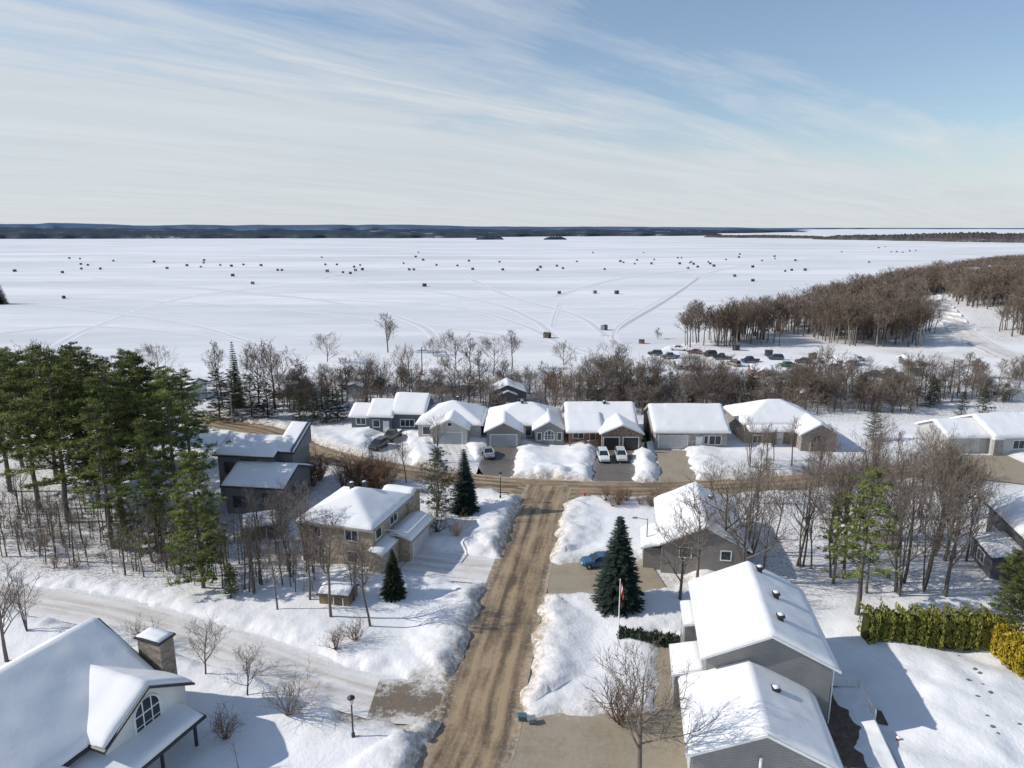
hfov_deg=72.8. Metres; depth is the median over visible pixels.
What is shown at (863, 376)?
bare tree
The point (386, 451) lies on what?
packed snow driveway
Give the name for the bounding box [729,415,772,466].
bare tree
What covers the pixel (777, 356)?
parked suv
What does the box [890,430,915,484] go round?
bare tree
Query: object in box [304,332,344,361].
bare tree
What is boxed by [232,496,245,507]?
window
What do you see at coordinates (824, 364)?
bare tree
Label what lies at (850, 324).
bare tree
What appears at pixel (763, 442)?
bare tree
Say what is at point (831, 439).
bare tree
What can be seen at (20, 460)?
pine tree
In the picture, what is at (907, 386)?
bare tree
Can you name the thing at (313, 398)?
evergreen tree
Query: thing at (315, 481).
bare shrub
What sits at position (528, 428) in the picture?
window
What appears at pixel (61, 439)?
pine tree
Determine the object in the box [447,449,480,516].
spruce tree
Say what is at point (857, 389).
bare tree
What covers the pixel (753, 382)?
bare tree
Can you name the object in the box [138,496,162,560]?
bare sapling
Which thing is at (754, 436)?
window
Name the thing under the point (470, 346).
bare tree
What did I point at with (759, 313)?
bare tree
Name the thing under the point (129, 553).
bare sapling
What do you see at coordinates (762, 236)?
wooded point
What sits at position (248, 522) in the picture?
bare sapling
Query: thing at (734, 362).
parked suv
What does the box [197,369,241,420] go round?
evergreen tree
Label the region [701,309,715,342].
bare tree
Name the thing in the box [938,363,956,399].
bare tree
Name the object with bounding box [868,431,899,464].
bare tree
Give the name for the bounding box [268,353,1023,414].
brush belt
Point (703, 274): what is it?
ice track
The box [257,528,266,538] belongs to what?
door
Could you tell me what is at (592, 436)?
door
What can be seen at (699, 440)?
door
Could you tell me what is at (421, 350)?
utility pole
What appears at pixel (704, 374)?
bare tree
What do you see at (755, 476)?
bare tree
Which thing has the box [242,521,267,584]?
bare sapling
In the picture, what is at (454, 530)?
bare shrub
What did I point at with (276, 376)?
bare tree
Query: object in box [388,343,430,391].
bare tree
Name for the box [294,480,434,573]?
hip roofed house
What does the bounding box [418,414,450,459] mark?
bare tree
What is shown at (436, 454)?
evergreen tree
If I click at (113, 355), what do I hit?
pine tree
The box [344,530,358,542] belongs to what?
window
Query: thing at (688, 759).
garage door
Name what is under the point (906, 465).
bare tree
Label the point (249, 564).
bare sapling
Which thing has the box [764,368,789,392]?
bare tree
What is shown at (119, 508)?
pine tree
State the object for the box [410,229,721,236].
shore hills
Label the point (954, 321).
snowy track
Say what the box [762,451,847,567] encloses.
bare tree
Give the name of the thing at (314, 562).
bare sapling
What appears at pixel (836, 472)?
bare tree
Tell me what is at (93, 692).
white house
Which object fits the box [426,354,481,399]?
bare tree
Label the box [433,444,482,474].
packed snow driveway
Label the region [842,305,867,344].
bare tree
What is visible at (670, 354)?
parked pickup
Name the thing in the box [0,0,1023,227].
sky
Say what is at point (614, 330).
ice track
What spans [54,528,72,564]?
bare sapling
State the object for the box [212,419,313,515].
modern house
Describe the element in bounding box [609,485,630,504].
bare shrub
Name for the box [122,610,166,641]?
bare shrub
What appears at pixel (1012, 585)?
pine tree
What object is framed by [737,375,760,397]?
bare tree
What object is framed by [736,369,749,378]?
bare tree
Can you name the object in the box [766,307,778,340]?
bare tree
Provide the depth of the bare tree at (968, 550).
79.22 m
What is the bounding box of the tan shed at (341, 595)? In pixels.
[316,581,359,605]
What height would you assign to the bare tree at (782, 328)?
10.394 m
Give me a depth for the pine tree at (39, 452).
87.94 m
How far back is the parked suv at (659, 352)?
211.86 m
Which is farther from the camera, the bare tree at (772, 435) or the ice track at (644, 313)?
the ice track at (644, 313)
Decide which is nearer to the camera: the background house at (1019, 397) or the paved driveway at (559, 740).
the paved driveway at (559, 740)
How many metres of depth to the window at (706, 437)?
122.37 m
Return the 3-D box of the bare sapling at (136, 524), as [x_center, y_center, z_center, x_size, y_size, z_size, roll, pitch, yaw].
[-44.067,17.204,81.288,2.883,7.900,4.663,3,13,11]
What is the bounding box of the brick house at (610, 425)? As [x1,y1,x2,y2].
[561,400,644,449]
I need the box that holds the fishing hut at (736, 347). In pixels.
[732,344,740,350]
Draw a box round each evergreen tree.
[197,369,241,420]
[212,369,249,411]
[227,374,271,416]
[250,381,282,418]
[283,389,314,421]
[304,393,322,418]
[307,387,343,422]
[323,386,350,420]
[379,549,407,603]
[414,446,460,511]
[637,380,659,407]
[641,418,650,440]
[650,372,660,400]
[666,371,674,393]
[687,388,698,402]
[738,372,759,402]
[782,373,803,400]
[816,382,828,404]
[849,374,870,402]
[862,407,886,440]
[917,375,943,406]
[926,271,942,293]
[926,379,943,402]
[952,391,970,415]
[971,386,995,413]
[981,378,993,397]
[997,383,1012,401]
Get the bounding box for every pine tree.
[0,344,111,521]
[0,346,51,467]
[0,347,48,491]
[0,349,64,509]
[8,354,77,476]
[22,346,57,426]
[24,346,127,507]
[47,341,109,466]
[55,363,161,516]
[67,398,140,548]
[73,354,142,469]
[85,358,109,409]
[99,360,158,459]
[101,348,145,401]
[102,348,184,501]
[106,505,136,550]
[113,417,183,560]
[121,367,231,517]
[135,361,194,466]
[149,368,220,451]
[155,449,246,588]
[220,561,238,597]
[817,493,859,583]
[818,466,903,615]
[984,546,1023,632]
[998,541,1023,615]
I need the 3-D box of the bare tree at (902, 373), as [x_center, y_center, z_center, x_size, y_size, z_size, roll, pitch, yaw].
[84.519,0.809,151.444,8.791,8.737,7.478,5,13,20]
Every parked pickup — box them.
[384,428,402,441]
[661,352,679,358]
[670,344,687,350]
[713,353,731,359]
[741,356,759,362]
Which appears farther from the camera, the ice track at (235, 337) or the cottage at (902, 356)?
the ice track at (235, 337)
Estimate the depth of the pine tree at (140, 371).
94.39 m
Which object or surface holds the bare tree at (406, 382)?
on the snowy ground
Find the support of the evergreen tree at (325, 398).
on the snowy ground
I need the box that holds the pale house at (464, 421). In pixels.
[415,396,488,443]
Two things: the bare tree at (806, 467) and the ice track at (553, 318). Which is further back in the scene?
the ice track at (553, 318)
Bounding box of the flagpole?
[617,579,623,638]
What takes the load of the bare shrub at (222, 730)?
on the snowy ground
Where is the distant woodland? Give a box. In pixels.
[684,254,1023,340]
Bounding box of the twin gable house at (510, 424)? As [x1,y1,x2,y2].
[484,400,565,446]
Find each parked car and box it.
[482,446,494,458]
[579,551,607,569]
[687,348,701,353]
[778,361,793,366]
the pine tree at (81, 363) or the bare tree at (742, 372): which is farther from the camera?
the bare tree at (742, 372)
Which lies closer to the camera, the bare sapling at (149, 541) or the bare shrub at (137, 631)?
the bare shrub at (137, 631)
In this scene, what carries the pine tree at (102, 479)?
on the snowy ground
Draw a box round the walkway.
[653,645,680,711]
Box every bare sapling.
[0,483,11,504]
[0,512,22,555]
[0,517,13,556]
[1,493,15,522]
[3,464,25,514]
[3,473,19,512]
[8,531,24,557]
[9,462,29,510]
[13,490,46,546]
[17,490,29,519]
[17,491,38,525]
[24,480,42,521]
[32,489,69,544]
[33,488,54,536]
[34,481,68,541]
[36,498,53,535]
[38,527,51,563]
[42,519,61,551]
[45,523,59,557]
[53,487,85,543]
[53,501,81,561]
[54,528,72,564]
[61,507,78,547]
[71,477,86,518]
[81,538,88,566]
[82,505,96,537]
[84,480,99,516]
[88,496,105,542]
[91,475,106,521]
[92,497,104,530]
[103,534,114,563]
[104,519,134,575]
[111,511,126,556]
[118,532,133,568]
[120,497,142,556]
[124,519,148,571]
[124,539,135,571]
[129,535,148,576]
[133,509,157,562]
[136,510,151,561]
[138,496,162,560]
[148,514,171,557]
[151,515,173,569]
[158,502,189,551]
[161,521,184,574]
[164,517,183,573]
[206,501,224,568]
[217,543,237,586]
[220,524,231,561]
[225,501,237,543]
[226,528,259,593]
[227,512,246,563]
[228,522,247,559]
[229,738,239,767]
[233,508,260,571]
[235,503,249,541]
[236,524,254,588]
[237,481,259,538]
[237,532,263,591]
[238,518,268,583]
[240,483,262,512]
[241,511,255,548]
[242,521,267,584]
[242,536,265,591]
[244,491,268,552]
[247,492,267,543]
[256,495,285,553]
[266,510,289,551]
[269,532,287,585]
[277,528,298,560]
[282,547,294,587]
[285,557,300,591]
[296,479,318,511]
[296,505,318,562]
[300,516,322,573]
[311,534,317,579]
[317,513,336,568]
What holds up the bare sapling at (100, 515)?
on the snowy ground
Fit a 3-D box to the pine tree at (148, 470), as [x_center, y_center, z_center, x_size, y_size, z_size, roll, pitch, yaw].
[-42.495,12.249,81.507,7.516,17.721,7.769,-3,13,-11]
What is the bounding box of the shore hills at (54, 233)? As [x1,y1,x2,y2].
[0,227,483,238]
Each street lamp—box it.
[230,392,238,424]
[347,695,354,737]
[498,472,501,497]
[632,517,647,536]
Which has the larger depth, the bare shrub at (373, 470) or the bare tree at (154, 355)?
the bare tree at (154, 355)
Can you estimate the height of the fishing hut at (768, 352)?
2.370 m
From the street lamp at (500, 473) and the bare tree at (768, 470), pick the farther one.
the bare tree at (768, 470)
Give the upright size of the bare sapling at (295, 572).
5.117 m
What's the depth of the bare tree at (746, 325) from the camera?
233.98 m
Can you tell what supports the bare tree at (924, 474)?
on the snowy ground
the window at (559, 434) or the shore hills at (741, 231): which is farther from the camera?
the shore hills at (741, 231)
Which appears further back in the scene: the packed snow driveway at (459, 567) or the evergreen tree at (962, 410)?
the evergreen tree at (962, 410)
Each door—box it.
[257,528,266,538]
[333,598,343,605]
[383,421,388,431]
[412,527,428,558]
[438,431,462,443]
[490,434,516,446]
[589,433,595,439]
[603,437,619,449]
[622,437,638,449]
[658,435,688,448]
[687,757,690,767]
[695,436,702,444]
[776,432,783,442]
[954,439,979,451]
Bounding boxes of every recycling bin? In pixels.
[518,712,526,720]
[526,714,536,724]
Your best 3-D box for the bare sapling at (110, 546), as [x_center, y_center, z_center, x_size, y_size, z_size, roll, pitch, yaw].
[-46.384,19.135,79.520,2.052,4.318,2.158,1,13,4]
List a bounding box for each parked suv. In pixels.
[368,436,388,450]
[596,446,609,461]
[614,446,627,461]
[647,349,662,355]
[701,350,717,355]
[727,359,740,366]
[767,353,784,359]
[795,357,811,362]
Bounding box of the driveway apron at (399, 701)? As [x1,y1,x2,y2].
[366,679,447,723]
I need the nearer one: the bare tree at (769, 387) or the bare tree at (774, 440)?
the bare tree at (774, 440)
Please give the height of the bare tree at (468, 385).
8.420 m
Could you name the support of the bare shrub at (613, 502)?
on the snowy ground
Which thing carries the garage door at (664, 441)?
in the wide roof house at (677, 425)
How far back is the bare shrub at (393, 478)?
103.41 m
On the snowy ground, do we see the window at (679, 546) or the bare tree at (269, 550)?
the bare tree at (269, 550)
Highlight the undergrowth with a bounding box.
[0,485,324,589]
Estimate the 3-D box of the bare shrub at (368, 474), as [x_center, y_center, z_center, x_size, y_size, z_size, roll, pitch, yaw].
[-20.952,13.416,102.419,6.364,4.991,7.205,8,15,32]
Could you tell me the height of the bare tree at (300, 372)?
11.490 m
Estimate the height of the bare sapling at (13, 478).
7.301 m
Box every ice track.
[0,326,245,343]
[2,303,281,351]
[43,296,603,356]
[44,278,487,351]
[52,281,446,356]
[96,278,584,353]
[319,265,523,277]
[326,278,570,351]
[466,278,611,335]
[549,303,561,325]
[552,268,723,295]
[605,278,700,345]
[608,294,672,339]
[690,257,830,277]
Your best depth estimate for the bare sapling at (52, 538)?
81.06 m
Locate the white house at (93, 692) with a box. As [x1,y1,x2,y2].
[0,617,206,767]
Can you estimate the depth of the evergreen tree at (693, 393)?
150.42 m
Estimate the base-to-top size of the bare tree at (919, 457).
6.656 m
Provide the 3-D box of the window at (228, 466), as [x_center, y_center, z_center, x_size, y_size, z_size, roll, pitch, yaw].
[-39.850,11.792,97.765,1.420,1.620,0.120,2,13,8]
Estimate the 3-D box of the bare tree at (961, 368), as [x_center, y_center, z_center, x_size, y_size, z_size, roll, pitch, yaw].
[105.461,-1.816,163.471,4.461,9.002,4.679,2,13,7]
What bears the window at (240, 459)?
in the modern house at (267, 461)
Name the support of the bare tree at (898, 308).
on the snowy ground
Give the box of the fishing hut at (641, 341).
[638,338,644,343]
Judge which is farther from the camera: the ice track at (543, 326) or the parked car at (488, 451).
the ice track at (543, 326)
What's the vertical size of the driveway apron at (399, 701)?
0.001 m
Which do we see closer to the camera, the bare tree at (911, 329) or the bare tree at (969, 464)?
the bare tree at (969, 464)
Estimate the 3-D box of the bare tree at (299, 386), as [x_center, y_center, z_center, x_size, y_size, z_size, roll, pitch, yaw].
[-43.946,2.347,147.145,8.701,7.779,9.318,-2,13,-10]
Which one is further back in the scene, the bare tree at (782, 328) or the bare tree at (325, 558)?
the bare tree at (782, 328)
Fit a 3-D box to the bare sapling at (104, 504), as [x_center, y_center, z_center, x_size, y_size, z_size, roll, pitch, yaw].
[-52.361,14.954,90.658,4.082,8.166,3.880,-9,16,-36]
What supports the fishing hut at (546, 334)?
on the ice track at (554, 340)
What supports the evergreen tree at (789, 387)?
on the snowy ground
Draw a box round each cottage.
[632,361,655,372]
[673,359,699,370]
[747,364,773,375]
[829,355,860,366]
[897,354,925,365]
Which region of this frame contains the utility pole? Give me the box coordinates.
[417,347,425,372]
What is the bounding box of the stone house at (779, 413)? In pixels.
[723,399,840,451]
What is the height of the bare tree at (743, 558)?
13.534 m
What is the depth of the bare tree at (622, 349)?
165.47 m
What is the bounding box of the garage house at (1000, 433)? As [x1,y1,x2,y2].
[914,412,1023,455]
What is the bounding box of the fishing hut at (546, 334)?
[543,331,550,337]
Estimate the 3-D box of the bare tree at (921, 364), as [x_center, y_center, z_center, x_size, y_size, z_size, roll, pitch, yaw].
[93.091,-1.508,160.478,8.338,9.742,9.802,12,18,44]
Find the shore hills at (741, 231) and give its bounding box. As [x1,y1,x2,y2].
[647,229,806,232]
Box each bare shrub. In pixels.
[37,553,65,569]
[61,552,84,567]
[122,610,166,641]
[198,700,252,741]
[248,658,328,724]
[307,442,328,479]
[310,460,325,485]
[311,455,336,480]
[311,625,352,649]
[314,450,331,477]
[321,452,359,486]
[332,449,374,484]
[332,612,373,640]
[337,462,360,485]
[341,449,404,487]
[342,440,390,486]
[349,442,395,488]
[351,457,400,489]
[356,459,380,485]
[359,464,388,487]
[361,447,406,472]
[363,454,394,474]
[372,458,405,483]
[415,500,452,531]
[441,505,474,536]
[577,663,662,736]
[592,484,616,500]
[608,493,622,505]
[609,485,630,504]
[612,485,630,498]
[621,486,634,500]
[635,486,657,506]
[635,491,648,504]
[649,477,669,496]
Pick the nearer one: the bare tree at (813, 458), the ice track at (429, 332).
the bare tree at (813, 458)
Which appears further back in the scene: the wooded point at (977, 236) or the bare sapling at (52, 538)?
the wooded point at (977, 236)
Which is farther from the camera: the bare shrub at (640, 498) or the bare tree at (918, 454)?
the bare tree at (918, 454)
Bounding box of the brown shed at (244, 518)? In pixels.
[241,510,279,539]
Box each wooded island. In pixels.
[476,235,503,239]
[543,236,566,239]
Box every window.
[133,693,162,734]
[224,462,233,472]
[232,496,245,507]
[240,459,255,460]
[262,493,271,503]
[310,525,321,536]
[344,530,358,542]
[347,551,358,562]
[356,418,365,424]
[372,420,379,426]
[375,526,381,540]
[389,513,397,525]
[400,419,414,426]
[422,426,430,434]
[524,426,531,435]
[537,432,541,440]
[544,430,554,439]
[557,432,561,440]
[573,433,583,438]
[679,546,691,558]
[703,435,708,443]
[708,435,721,444]
[720,550,731,560]
[752,435,762,442]
[809,434,827,451]
[976,546,984,564]
[1012,440,1023,448]
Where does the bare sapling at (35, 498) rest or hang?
on the snowy ground
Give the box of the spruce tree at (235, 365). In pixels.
[228,342,245,408]
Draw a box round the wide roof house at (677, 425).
[641,403,730,448]
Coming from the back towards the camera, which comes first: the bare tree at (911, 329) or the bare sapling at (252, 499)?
the bare tree at (911, 329)
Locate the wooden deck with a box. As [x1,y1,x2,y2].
[827,677,898,767]
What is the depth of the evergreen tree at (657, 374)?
154.68 m
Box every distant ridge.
[0,223,800,230]
[775,228,1023,228]
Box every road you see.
[202,416,993,496]
[414,484,570,767]
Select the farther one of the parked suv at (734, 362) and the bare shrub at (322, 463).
the parked suv at (734, 362)
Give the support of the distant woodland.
on the snowy ground
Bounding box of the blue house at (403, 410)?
[348,392,436,432]
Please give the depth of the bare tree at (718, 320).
227.65 m
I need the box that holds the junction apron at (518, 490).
[507,483,578,500]
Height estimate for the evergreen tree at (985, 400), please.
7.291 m
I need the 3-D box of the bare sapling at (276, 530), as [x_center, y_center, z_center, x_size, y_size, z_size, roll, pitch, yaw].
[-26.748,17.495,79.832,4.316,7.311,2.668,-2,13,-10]
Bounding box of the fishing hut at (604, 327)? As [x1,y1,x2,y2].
[601,323,607,329]
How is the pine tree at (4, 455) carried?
on the snowy ground
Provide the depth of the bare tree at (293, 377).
146.08 m
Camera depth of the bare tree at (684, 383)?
144.48 m
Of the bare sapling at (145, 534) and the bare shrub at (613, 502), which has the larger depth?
the bare shrub at (613, 502)
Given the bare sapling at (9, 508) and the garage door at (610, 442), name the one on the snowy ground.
the bare sapling at (9, 508)
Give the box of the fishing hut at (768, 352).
[764,349,772,355]
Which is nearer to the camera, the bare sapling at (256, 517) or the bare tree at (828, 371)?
the bare sapling at (256, 517)
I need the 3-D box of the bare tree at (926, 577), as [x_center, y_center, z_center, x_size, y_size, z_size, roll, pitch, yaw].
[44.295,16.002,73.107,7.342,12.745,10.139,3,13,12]
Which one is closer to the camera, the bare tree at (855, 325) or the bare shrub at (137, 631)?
the bare shrub at (137, 631)
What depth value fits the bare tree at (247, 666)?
56.84 m
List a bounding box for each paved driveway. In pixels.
[510,711,686,767]
[547,559,665,593]
[592,448,634,480]
[654,449,695,480]
[934,454,1023,483]
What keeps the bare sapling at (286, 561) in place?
on the snowy ground
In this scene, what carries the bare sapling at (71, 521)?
on the snowy ground
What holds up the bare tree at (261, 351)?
on the snowy ground
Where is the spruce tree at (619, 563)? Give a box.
[589,516,646,617]
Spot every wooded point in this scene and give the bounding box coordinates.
[705,234,822,238]
[813,231,1023,242]
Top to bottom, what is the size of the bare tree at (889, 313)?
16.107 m
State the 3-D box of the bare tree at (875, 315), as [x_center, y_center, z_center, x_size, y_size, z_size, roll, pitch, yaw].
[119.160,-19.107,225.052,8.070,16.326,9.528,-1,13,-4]
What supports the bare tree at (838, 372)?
on the snowy ground
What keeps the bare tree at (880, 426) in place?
on the snowy ground
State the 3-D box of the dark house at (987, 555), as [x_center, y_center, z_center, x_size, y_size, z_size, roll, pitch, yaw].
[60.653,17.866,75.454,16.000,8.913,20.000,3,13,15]
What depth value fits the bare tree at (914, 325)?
232.09 m
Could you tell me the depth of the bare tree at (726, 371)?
150.32 m
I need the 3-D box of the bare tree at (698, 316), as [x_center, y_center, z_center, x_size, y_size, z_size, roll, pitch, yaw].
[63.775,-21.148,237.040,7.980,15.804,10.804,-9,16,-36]
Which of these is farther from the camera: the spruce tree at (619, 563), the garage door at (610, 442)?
the garage door at (610, 442)
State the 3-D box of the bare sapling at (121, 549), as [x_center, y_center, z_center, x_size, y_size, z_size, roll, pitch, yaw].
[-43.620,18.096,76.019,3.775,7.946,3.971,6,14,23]
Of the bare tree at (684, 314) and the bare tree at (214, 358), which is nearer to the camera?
the bare tree at (214, 358)
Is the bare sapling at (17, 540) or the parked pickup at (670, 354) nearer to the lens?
the bare sapling at (17, 540)
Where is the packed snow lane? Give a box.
[0,583,403,717]
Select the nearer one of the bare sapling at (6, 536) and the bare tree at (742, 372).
the bare sapling at (6, 536)
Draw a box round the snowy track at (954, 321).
[924,294,1023,366]
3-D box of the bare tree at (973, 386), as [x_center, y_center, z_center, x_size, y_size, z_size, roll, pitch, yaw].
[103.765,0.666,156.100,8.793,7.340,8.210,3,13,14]
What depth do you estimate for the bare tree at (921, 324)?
228.29 m
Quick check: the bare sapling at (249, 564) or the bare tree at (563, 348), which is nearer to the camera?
the bare sapling at (249, 564)
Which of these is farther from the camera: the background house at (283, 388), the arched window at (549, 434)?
the background house at (283, 388)
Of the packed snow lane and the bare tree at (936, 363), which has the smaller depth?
the packed snow lane
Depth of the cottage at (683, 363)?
190.10 m
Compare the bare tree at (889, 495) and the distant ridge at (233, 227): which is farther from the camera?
the distant ridge at (233, 227)
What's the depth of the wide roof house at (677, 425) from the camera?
122.97 m
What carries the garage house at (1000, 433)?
on the snowy ground
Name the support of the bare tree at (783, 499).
on the snowy ground
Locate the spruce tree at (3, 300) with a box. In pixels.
[0,285,8,304]
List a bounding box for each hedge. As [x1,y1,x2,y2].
[616,625,680,646]
[856,598,1000,650]
[983,613,1023,679]
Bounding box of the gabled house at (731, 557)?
[640,482,752,573]
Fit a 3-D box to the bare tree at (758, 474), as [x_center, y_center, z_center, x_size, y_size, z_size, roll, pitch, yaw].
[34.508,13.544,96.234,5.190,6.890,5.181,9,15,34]
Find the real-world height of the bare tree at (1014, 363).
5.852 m
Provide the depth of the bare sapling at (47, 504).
86.31 m
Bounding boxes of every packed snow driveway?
[371,434,411,464]
[400,549,494,582]
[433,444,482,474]
[477,447,517,476]
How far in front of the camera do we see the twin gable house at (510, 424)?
124.97 m
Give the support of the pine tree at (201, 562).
on the snowy ground
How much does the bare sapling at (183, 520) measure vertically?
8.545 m
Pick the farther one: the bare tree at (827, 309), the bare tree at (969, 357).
the bare tree at (827, 309)
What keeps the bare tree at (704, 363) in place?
on the snowy ground
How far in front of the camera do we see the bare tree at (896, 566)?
72.16 m
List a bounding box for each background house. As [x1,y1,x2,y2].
[168,377,208,399]
[269,381,312,399]
[337,375,379,394]
[413,375,459,393]
[487,377,528,405]
[584,377,626,400]
[778,380,826,399]
[973,379,1023,399]
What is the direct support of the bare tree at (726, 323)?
on the snowy ground
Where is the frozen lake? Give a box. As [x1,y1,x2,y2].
[0,229,1023,367]
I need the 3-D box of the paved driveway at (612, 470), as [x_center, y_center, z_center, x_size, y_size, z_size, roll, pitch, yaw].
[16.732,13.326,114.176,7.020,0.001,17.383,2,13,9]
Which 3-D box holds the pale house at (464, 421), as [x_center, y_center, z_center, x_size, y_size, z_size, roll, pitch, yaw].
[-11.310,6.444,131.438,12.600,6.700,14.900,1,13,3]
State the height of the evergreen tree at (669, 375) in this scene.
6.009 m
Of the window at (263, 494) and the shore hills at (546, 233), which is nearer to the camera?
the window at (263, 494)
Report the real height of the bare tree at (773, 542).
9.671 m
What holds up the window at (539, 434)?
in the twin gable house at (510, 424)
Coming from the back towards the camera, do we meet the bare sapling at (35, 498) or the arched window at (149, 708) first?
the bare sapling at (35, 498)
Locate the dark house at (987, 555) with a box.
[970,490,1023,581]
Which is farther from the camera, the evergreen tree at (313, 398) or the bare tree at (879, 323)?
the bare tree at (879, 323)
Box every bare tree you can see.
[0,557,47,661]
[0,573,39,631]
[11,339,57,377]
[140,343,182,373]
[178,612,232,673]
[202,341,225,401]
[219,638,270,694]
[229,343,288,404]
[231,339,307,409]
[257,479,305,576]
[258,540,288,609]
[266,371,289,400]
[268,354,284,374]
[277,367,298,405]
[277,481,313,559]
[286,514,328,599]
[288,358,309,403]
[289,378,322,404]
[299,507,354,616]
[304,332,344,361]
[308,362,334,385]
[332,530,378,600]
[334,357,356,399]
[334,368,352,401]
[338,537,385,626]
[342,361,393,402]
[349,351,386,401]
[350,368,381,391]
[365,360,397,396]
[374,313,400,352]
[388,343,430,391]
[390,430,413,482]
[392,366,428,391]
[395,364,415,390]
[403,457,463,515]
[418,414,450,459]
[423,338,442,354]
[425,329,476,370]
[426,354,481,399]
[434,371,448,398]
[453,370,482,402]
[459,338,476,371]
[461,373,476,402]
[468,349,490,383]
[471,379,502,405]
[473,336,514,375]
[495,360,509,376]
[503,330,522,368]
[516,365,544,394]
[535,364,571,406]
[537,360,556,402]
[550,340,578,368]
[557,369,591,399]
[558,354,595,384]
[576,353,621,383]
[579,362,600,399]
[581,373,615,400]
[584,354,634,397]
[584,635,720,767]
[587,341,637,375]
[598,353,640,380]
[598,354,621,374]
[598,359,623,395]
[603,355,639,381]
[614,376,626,400]
[618,374,640,400]
[621,358,663,405]
[633,362,653,405]
[635,354,675,379]
[636,379,670,402]
[638,507,716,599]
[646,478,675,497]
[650,355,663,372]
[651,367,664,382]
[654,490,751,577]
[665,355,688,376]
[666,457,786,533]
[670,377,684,400]
[673,347,715,388]
[675,311,696,345]
[675,357,727,399]
[676,372,699,402]
[679,300,705,346]
[680,311,698,344]
[682,353,713,371]
[685,382,716,402]
[688,299,708,342]
[688,299,709,341]
[689,377,715,401]
[692,365,725,391]
[698,311,717,344]
[699,366,717,402]
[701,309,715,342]
[701,368,743,402]
[703,471,809,561]
[705,457,797,554]
[706,307,715,341]
[709,313,727,345]
[711,304,726,342]
[712,363,745,404]
[713,307,731,345]
[714,359,735,390]
[718,301,746,346]
[718,309,737,345]
[723,309,743,345]
[725,299,749,343]
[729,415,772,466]
[730,319,742,341]
[731,320,744,343]
[731,496,804,568]
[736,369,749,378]
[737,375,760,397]
[739,301,766,343]
[739,310,754,342]
[741,304,758,335]
[743,458,779,502]
[744,375,759,397]
[747,384,777,398]
[750,444,771,497]
[751,306,769,342]
[753,312,771,340]
[754,304,773,341]
[754,372,782,394]
[756,319,770,344]
[759,421,778,468]
[760,456,775,489]
[761,428,775,454]
[762,317,775,342]
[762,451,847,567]
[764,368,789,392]
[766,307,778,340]
[766,309,786,342]
[766,478,793,538]
[768,428,780,459]
[770,317,790,345]
[782,414,802,465]
[783,362,808,403]
[787,351,833,376]
[787,360,814,380]
[788,450,894,564]
[789,365,810,401]
[792,365,833,409]
[798,495,824,568]
[802,448,825,491]
[802,457,812,489]
[803,429,835,487]
[803,466,861,529]
[805,344,853,375]
[805,431,843,471]
[805,485,853,577]
[806,374,821,407]
[807,356,842,381]
[811,366,844,396]
[814,452,860,490]
[816,300,836,340]
[816,370,856,407]
[816,450,875,578]
[817,425,907,540]
[818,306,845,342]
[820,423,842,471]
[823,305,843,341]
[823,319,838,342]
[825,464,865,518]
[826,304,852,342]
[826,370,848,408]
[832,360,856,399]
[834,304,863,345]
[836,513,907,593]
[838,309,854,343]
[838,355,881,381]
[841,451,892,540]
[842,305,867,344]
[842,311,866,335]
[844,307,865,343]
[845,379,870,407]
[846,308,869,345]
[846,371,877,396]
[848,299,871,344]
[854,437,889,484]
[857,316,871,342]
[859,433,888,461]
[860,318,871,342]
[861,470,952,592]
[862,411,897,460]
[863,446,936,555]
[866,301,894,346]
[867,304,882,342]
[867,445,932,544]
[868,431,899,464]
[870,314,889,332]
[871,454,894,470]
[872,486,950,596]
[875,380,887,407]
[876,300,904,343]
[876,301,901,346]
[880,368,915,404]
[881,370,903,405]
[882,474,903,539]
[885,460,948,583]
[886,372,921,406]
[888,316,904,343]
[890,372,927,406]
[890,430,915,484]
[891,318,905,344]
[892,320,906,344]
[892,321,907,345]
[893,304,922,346]
[897,299,917,340]
[900,305,931,343]
[900,349,948,393]
[900,358,932,395]
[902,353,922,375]
[902,444,931,468]
[904,430,960,517]
[904,440,993,543]
[904,446,930,483]
[904,481,975,591]
[905,318,917,344]
[905,423,982,511]
[905,460,1010,596]
[906,304,929,345]
[907,300,938,345]
[909,428,1009,536]
[909,436,1008,560]
[911,307,929,344]
[911,437,999,546]
[915,424,955,460]
[923,362,957,382]
[923,461,1002,558]
[926,441,982,555]
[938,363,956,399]
[952,358,967,392]
[958,372,992,399]
[960,468,999,560]
[963,352,979,370]
[964,357,981,375]
[970,356,984,373]
[993,359,1009,377]
[1003,365,1023,392]
[1010,357,1018,366]
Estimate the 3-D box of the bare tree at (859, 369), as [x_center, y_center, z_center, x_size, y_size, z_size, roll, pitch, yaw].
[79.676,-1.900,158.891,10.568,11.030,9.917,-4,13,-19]
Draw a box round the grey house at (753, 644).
[669,561,843,767]
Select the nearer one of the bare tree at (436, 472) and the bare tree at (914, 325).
the bare tree at (436, 472)
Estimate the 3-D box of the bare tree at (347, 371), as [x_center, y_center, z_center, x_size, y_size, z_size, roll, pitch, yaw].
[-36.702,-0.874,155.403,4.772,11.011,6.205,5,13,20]
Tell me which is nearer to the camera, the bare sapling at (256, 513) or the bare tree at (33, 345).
the bare sapling at (256, 513)
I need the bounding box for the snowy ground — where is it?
[0,288,1023,767]
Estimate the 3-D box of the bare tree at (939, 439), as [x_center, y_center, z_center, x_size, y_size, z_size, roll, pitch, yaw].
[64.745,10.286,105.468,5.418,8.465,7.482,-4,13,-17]
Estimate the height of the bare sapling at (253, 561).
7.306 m
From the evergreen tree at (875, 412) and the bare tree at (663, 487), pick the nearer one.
the bare tree at (663, 487)
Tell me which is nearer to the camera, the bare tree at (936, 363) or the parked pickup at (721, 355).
the bare tree at (936, 363)

